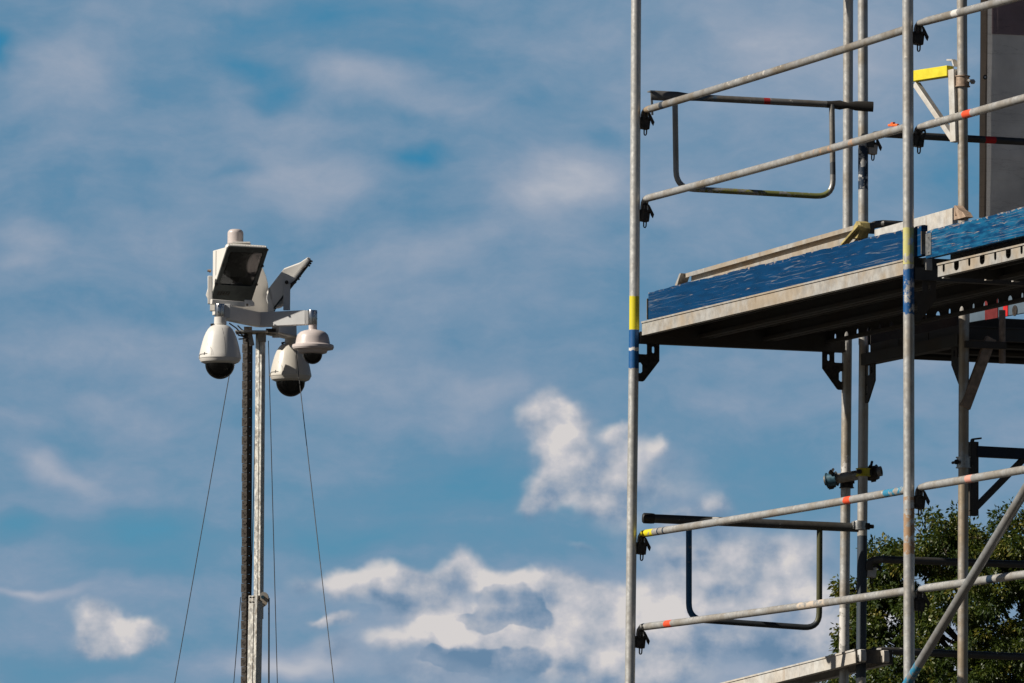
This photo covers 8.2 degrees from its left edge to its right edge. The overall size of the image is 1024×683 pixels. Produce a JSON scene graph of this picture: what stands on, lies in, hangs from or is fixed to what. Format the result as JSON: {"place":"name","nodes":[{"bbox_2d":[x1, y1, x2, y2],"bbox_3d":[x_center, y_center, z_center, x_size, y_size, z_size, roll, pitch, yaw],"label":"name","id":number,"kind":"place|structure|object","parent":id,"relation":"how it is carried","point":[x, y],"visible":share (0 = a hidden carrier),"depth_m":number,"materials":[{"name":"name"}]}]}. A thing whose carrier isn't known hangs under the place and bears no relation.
{"place":"outdoors","nodes":[
{"label":"outdoors","id":0,"kind":"place"},
{"bbox_2d":[0,0,1023,682],"label":"sky","id":1,"kind":"structure","parent":0,"point":[453,176],"materials":[{"name":"blue"}]},
{"bbox_2d":[888,122,898,126],"bbox_3d":[1.685,-0.957,31.454,0.012,0.024,0.097,3,-6,-22],"label":"tag clip","id":2,"kind":"object","parent":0,"point":[892,124],"visible":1,"depth_m":31.45,"materials":[{"name":"orange plastic"}]},
{"label":"ground","id":3,"kind":"structure","parent":0,"visible":0},
{"bbox_2d":[174,377,228,682],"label":"guy wire","id":4,"kind":"object","parent":3,"relation":"on","point":[202,528],"visible":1,"depth_m":35.88,"materials":[{"name":"grey metal"}]},
{"bbox_2d":[215,304,316,682],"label":"camera mast","id":5,"kind":"object","parent":3,"relation":"on","point":[283,324],"visible":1,"depth_m":36.13,"materials":[{"name":"metal"}]},
{"bbox_2d":[199,317,240,378],"bbox_3d":[-1.470,0.034,35.843,0.214,0.313,0.213,0,-6,0],"label":"dome camera","id":6,"kind":"object","parent":5,"relation":"hanging from","point":[219,356],"visible":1,"depth_m":35.78,"materials":[{"name":"white paint"}]},
{"bbox_2d":[233,597,240,682],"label":"guy wire","id":7,"kind":"object","parent":5,"relation":"attached to","point":[237,638],"visible":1,"depth_m":36.13,"materials":[{"name":"grey metal"}]},
{"bbox_2d":[208,243,268,306],"bbox_3d":[-1.423,-0.326,36.100,0.312,0.321,0.236,3,-6,-26],"label":"floodlight","id":8,"kind":"object","parent":5,"relation":"attached to","point":[235,283],"visible":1,"depth_m":36.12,"materials":[{"name":"white paint"}]},
{"bbox_2d":[206,248,273,315],"bbox_3d":[-1.373,-0.309,36.357,0.287,0.354,0.501,3,-6,-23],"label":"equipment cabinet","id":9,"kind":"object","parent":5,"relation":"on","point":[259,300],"visible":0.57,"depth_m":36.40,"materials":[{"name":"white metal"}]},
{"bbox_2d":[227,229,250,244],"bbox_3d":[-1.398,-0.537,36.473,0.118,0.075,0.100,0,-6,0],"label":"antenna","id":10,"kind":"object","parent":9,"relation":"on","point":[235,236],"visible":0.98,"depth_m":36.44,"materials":[{"name":"white plastic"}]},
{"bbox_2d":[252,437,254,556],"bbox_3d":[-1.355,2.781,36.021,0.076,4.804,0.004,0,-6,0],"label":"guy wire","id":11,"kind":"object","parent":5,"relation":"attached to","point":[253,496],"visible":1,"depth_m":36.22,"materials":[{"name":"black metal"}]},
{"bbox_2d":[260,592,268,606],"bbox_3d":[-1.253,1.308,36.032,0.042,0.082,0.051,0,-6,0],"label":"pulley bracket","id":12,"kind":"object","parent":5,"relation":"attached to","point":[264,596],"visible":1,"depth_m":36.03,"materials":[{"name":"grey metal"}]},
{"bbox_2d":[268,598,269,682],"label":"guy wire","id":13,"kind":"object","parent":12,"relation":"hanging from","point":[268,640],"visible":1,"depth_m":36.00,"materials":[{"name":"grey metal"}]},
{"bbox_2d":[266,257,312,311],"bbox_3d":[-1.134,-0.285,36.267,0.228,0.276,0.232,1,-6,-5],"label":"floodlight","id":14,"kind":"object","parent":5,"relation":"on","point":[283,283],"visible":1,"depth_m":36.17,"materials":[{"name":"white paint"}]},
{"bbox_2d":[270,339,311,396],"bbox_3d":[-1.132,0.126,36.427,0.214,0.314,0.214,0,-6,0],"label":"dome camera","id":15,"kind":"object","parent":5,"relation":"hanging from","point":[284,373],"visible":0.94,"depth_m":36.36,"materials":[{"name":"beige plastic"}]},
{"bbox_2d":[291,324,333,363],"bbox_3d":[-1.009,0.014,36.061,0.215,0.201,0.215,0,-6,0],"label":"dome camera","id":16,"kind":"object","parent":5,"relation":"hanging from","point":[312,344],"visible":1,"depth_m":36.00,"materials":[{"name":"white plastic"}]},
{"bbox_2d":[268,341,277,682],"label":"guy wire","id":17,"kind":"object","parent":3,"relation":"on","point":[272,511],"visible":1,"depth_m":35.92,"materials":[{"name":"grey metal"}]},
{"bbox_2d":[296,352,333,682],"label":"guy wire","id":18,"kind":"object","parent":3,"relation":"on","point":[315,518],"visible":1,"depth_m":35.62,"materials":[{"name":"grey metal"}]},
{"bbox_2d":[625,329,851,682],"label":"scaffold frame","id":19,"kind":"object","parent":3,"relation":"on","point":[649,361],"visible":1,"depth_m":34.03,"materials":[{"name":"metal"}]},
{"bbox_2d":[629,0,852,335],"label":"scaffold frame","id":20,"kind":"object","parent":19,"relation":"on","point":[638,122],"visible":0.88,"depth_m":34.08,"materials":[{"name":"metal"}]},
{"bbox_2d":[647,90,873,198],"bbox_3d":[1.193,-0.943,34.184,1.093,0.511,0.045,1,-6,-6],"label":"end guard","id":21,"kind":"object","parent":20,"relation":"attached to","point":[866,106],"visible":0.89,"depth_m":34.17,"materials":[{"name":"metal"}]},
{"bbox_2d":[640,124,902,208],"bbox_3d":[1.188,-0.790,32.692,0.043,0.085,2.961,3,-6,-22],"label":"guard rail","id":22,"kind":"object","parent":20,"relation":"attached to","point":[827,149],"visible":1,"depth_m":32.63,"materials":[{"name":"metal"}]},
{"bbox_2d":[641,27,901,116],"bbox_3d":[1.190,-1.226,32.735,0.042,0.072,2.962,3,-6,-22],"label":"guard rail","id":23,"kind":"object","parent":20,"relation":"attached to","point":[846,48],"visible":1,"depth_m":32.66,"materials":[{"name":"metal"}]},
{"bbox_2d":[642,513,873,629],"bbox_3d":[1.175,1.099,33.973,1.117,0.552,0.062,1,-6,-6],"label":"end guard","id":24,"kind":"object","parent":19,"relation":"attached to","point":[818,526],"visible":0.88,"depth_m":33.97,"materials":[{"name":"black metal"}]},
{"bbox_2d":[636,587,902,635],"bbox_3d":[1.178,1.244,32.489,0.055,0.078,2.973,3,-6,-22],"label":"guard rail","id":25,"kind":"object","parent":19,"relation":"attached to","point":[889,593],"visible":1,"depth_m":32.43,"materials":[{"name":"metal"}]},
{"bbox_2d":[637,487,902,541],"bbox_3d":[1.180,0.801,32.532,0.052,0.075,2.972,3,-6,-22],"label":"guard rail","id":26,"kind":"object","parent":19,"relation":"attached to","point":[869,496],"visible":1,"depth_m":32.47,"materials":[{"name":"metal"}]},
{"bbox_2d":[641,257,949,337],"bbox_3d":[1.335,-0.192,32.621,0.332,0.066,3.130,3,-6,-22],"label":"steel plank","id":27,"kind":"object","parent":19,"relation":"on","point":[839,290],"visible":0.87,"depth_m":32.75,"materials":[{"name":"silver metal"}]},
{"bbox_2d":[675,221,869,284],"bbox_3d":[1.192,-0.374,33.024,0.090,0.152,2.160,3,-6,-22],"label":"deck rail channel","id":28,"kind":"object","parent":27,"relation":"on","point":[858,230],"visible":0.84,"depth_m":32.87,"materials":[{"name":"grey metal"}]},
{"bbox_2d":[647,225,927,319],"bbox_3d":[1.230,-0.307,32.516,0.034,0.139,3.071,3,-6,-22],"label":"toe board","id":29,"kind":"object","parent":27,"relation":"on","point":[828,262],"visible":1,"depth_m":32.45,"materials":[{"name":"blue wood"}]},
{"bbox_2d":[875,205,972,235],"bbox_3d":[1.831,-0.502,31.546,0.060,0.116,0.982,2,-6,-21],"label":"deck rail channel","id":30,"kind":"object","parent":27,"relation":"on","point":[950,216],"visible":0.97,"depth_m":31.38,"materials":[{"name":"metal"}]},
{"bbox_2d":[722,649,892,682],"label":"steel plank","id":31,"kind":"object","parent":19,"relation":"on","point":[821,669],"visible":1,"depth_m":34.29,"materials":[{"name":"silver metal"}]},
{"bbox_2d":[839,481,854,488],"bbox_3d":[1.611,0.675,34.316,0.072,0.064,0.101,4,-7,-32],"label":"tube coupler","id":32,"kind":"object","parent":19,"relation":"attached to","point":[847,484],"visible":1,"depth_m":34.28,"materials":[{"name":"black metal"}]},
{"bbox_2d":[823,466,882,485],"bbox_3d":[1.640,0.646,34.233,0.288,0.089,0.048,-2,-6,17],"label":"short tube","id":33,"kind":"object","parent":19,"relation":"attached to","point":[849,476],"visible":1,"depth_m":34.22,"materials":[{"name":"metal"}]},
{"bbox_2d":[824,468,838,489],"bbox_3d":[1.538,0.660,34.259,0.062,0.105,0.082,-2,-6,17],"label":"tube coupler","id":34,"kind":"object","parent":33,"relation":"attached to","point":[830,480],"visible":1,"depth_m":34.24,"materials":[{"name":"blue metal"}]},
{"bbox_2d":[707,283,1012,340],"bbox_3d":[1.643,-0.178,32.744,0.332,0.066,3.130,3,-6,-22],"label":"steel plank","id":35,"kind":"object","parent":19,"relation":"on","point":[945,292],"visible":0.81,"depth_m":33.24,"materials":[{"name":"black metal"}]},
{"bbox_2d":[770,286,1023,343],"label":"steel plank","id":36,"kind":"object","parent":19,"relation":"on","point":[827,335],"visible":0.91,"depth_m":33.24,"materials":[{"name":"black metal"}]},
{"bbox_2d":[856,323,968,682],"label":"scaffold frame","id":37,"kind":"object","parent":3,"relation":"on","point":[868,361],"visible":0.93,"depth_m":33.55,"materials":[{"name":"metal"}]},
{"bbox_2d":[851,468,871,476],"bbox_3d":[1.681,0.627,34.145,0.101,0.040,0.072,4,-7,-32],"label":"tube coupler","id":38,"kind":"object","parent":37,"relation":"attached to","point":[863,472],"visible":1,"depth_m":34.12,"materials":[{"name":"yellow paint"}]},
{"bbox_2d":[868,461,879,481],"bbox_3d":[1.729,0.623,34.198,0.062,0.103,0.090,-2,-6,17],"label":"tube coupler","id":39,"kind":"object","parent":37,"relation":"attached to","point":[873,477],"visible":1,"depth_m":34.18,"materials":[{"name":"black metal"}]},
{"bbox_2d":[858,0,968,344],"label":"scaffold frame","id":40,"kind":"object","parent":37,"relation":"on","point":[864,150],"visible":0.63,"depth_m":34.25,"materials":[{"name":"metal"}]},
{"bbox_2d":[869,220,902,233],"bbox_3d":[3.073,-0.495,34.754,2.916,0.067,0.063,3,-6,-21],"label":"guard rail","id":41,"kind":"object","parent":40,"relation":"attached to","point":[874,225],"visible":0.28,"depth_m":34.24,"materials":[{"name":"black metal"}]},
{"bbox_2d":[914,59,957,142],"bbox_3d":[1.989,-1.119,33.402,0.046,0.396,0.301,5,-7,-40],"label":"console bracket","id":42,"kind":"object","parent":40,"relation":"attached to","point":[941,72],"visible":0.88,"depth_m":33.35,"materials":[{"name":"metal"}]},
{"bbox_2d":[867,131,1023,146],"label":"guard rail","id":43,"kind":"object","parent":40,"relation":"attached to","point":[980,139],"visible":0.52,"depth_m":34.45,"materials":[{"name":"black metal"}]},
{"bbox_2d":[979,0,1023,217],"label":"banner","id":44,"kind":"object","parent":43,"relation":"hanging from","point":[1001,177],"visible":0.9,"depth_m":34.92,"materials":[{"name":"grey fabric"}]},
{"bbox_2d":[955,75,974,87],"bbox_3d":[2.110,-1.216,33.305,0.099,0.052,0.072,-3,-6,29],"label":"tube coupler","id":45,"kind":"object","parent":40,"relation":"attached to","point":[963,80],"visible":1,"depth_m":33.28,"materials":[{"name":"metal"}]},
{"bbox_2d":[866,556,1023,569],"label":"guard rail","id":46,"kind":"object","parent":37,"relation":"attached to","point":[871,561],"visible":0.85,"depth_m":34.17,"materials":[{"name":"metal"}]},
{"bbox_2d":[870,647,1023,660],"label":"guard rail","id":47,"kind":"object","parent":37,"relation":"attached to","point":[976,654],"visible":0.83,"depth_m":34.19,"materials":[{"name":"black metal"}]},
{"bbox_2d":[870,338,1023,363],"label":"steel plank","id":48,"kind":"object","parent":37,"relation":"on","point":[886,344],"visible":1,"depth_m":34.26,"materials":[{"name":"black metal"}]},
{"bbox_2d":[869,315,1023,344],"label":"toe board","id":49,"kind":"object","parent":48,"relation":"on","point":[930,326],"visible":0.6,"depth_m":34.33,"materials":[{"name":"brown wood"}]},
{"bbox_2d":[969,293,1023,322],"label":"marked board","id":50,"kind":"object","parent":49,"relation":"attached to","point":[1013,310],"visible":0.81,"depth_m":33.99,"materials":[{"name":"red paint"}]},
{"bbox_2d":[899,331,1023,356],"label":"steel plank","id":51,"kind":"object","parent":37,"relation":"on","point":[923,336],"visible":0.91,"depth_m":33.97,"materials":[{"name":"black metal"}]},
{"bbox_2d":[951,456,973,468],"bbox_3d":[2.097,0.563,33.128,0.100,0.052,0.072,2,-6,-13],"label":"tube coupler","id":52,"kind":"object","parent":37,"relation":"attached to","point":[964,461],"visible":1,"depth_m":33.10,"materials":[{"name":"metal"}]},
{"bbox_2d":[929,325,1023,349],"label":"steel plank","id":53,"kind":"object","parent":37,"relation":"on","point":[1014,338],"visible":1,"depth_m":33.35,"materials":[{"name":"black metal"}]},
{"bbox_2d":[959,310,1006,409],"bbox_3d":[2.195,0.086,33.193,0.233,0.474,0.040,3,-6,-22],"label":"console bracket","id":54,"kind":"object","parent":37,"relation":"attached to","point":[987,345],"visible":1,"depth_m":33.18,"materials":[{"name":"metal"}]},
{"bbox_2d":[968,437,1023,515],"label":"console bracket","id":55,"kind":"object","parent":37,"relation":"attached to","point":[976,452],"visible":0.95,"depth_m":33.17,"materials":[{"name":"black metal"}]},
{"bbox_2d":[818,496,1023,682],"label":"broadleaf tree","id":56,"kind":"object","parent":3,"relation":"on","point":[990,603],"visible":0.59,"depth_m":199.64,"materials":[{"name":"green plant"}]},
{"bbox_2d":[903,264,1023,682],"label":"scaffold frame","id":57,"kind":"object","parent":3,"relation":"on","point":[925,299],"visible":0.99,"depth_m":31.05,"materials":[{"name":"metal"}]},
{"bbox_2d":[902,0,928,263],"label":"scaffold frame","id":58,"kind":"object","parent":57,"relation":"on","point":[911,138],"visible":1,"depth_m":31.19,"materials":[{"name":"metal"}]},
{"bbox_2d":[914,0,1021,30],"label":"guard rail","id":59,"kind":"object","parent":58,"relation":"attached to","point":[960,12],"visible":1,"depth_m":30.83,"materials":[{"name":"metal"}]},
{"bbox_2d":[914,94,1023,133],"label":"guard rail","id":60,"kind":"object","parent":58,"relation":"attached to","point":[977,111],"visible":1,"depth_m":30.70,"materials":[{"name":"metal"}]},
{"bbox_2d":[902,483,1023,682],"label":"diagonal brace","id":61,"kind":"object","parent":57,"relation":"attached to","point":[967,585],"visible":1,"depth_m":30.31,"materials":[{"name":"metal"}]},
{"bbox_2d":[915,466,1023,495],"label":"guard rail","id":62,"kind":"object","parent":57,"relation":"attached to","point":[983,476],"visible":1,"depth_m":30.55,"materials":[{"name":"metal"}]},
{"bbox_2d":[915,570,1023,597],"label":"guard rail","id":63,"kind":"object","parent":57,"relation":"attached to","point":[982,580],"visible":0.98,"depth_m":30.45,"materials":[{"name":"metal"}]},
{"bbox_2d":[937,243,1023,280],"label":"steel plank","id":64,"kind":"object","parent":57,"relation":"on","point":[1002,265],"visible":1,"depth_m":30.78,"materials":[{"name":"silver metal"}]},
{"bbox_2d":[925,207,1023,265],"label":"toe board","id":65,"kind":"object","parent":64,"relation":"on","point":[981,235],"visible":1,"depth_m":30.53,"materials":[{"name":"blue wood"}]},
{"bbox_2d":[1008,276,1023,281],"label":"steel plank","id":66,"kind":"object","parent":57,"relation":"on","point":[1019,279],"visible":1,"depth_m":31.02,"materials":[{"name":"black metal"}]}
]}

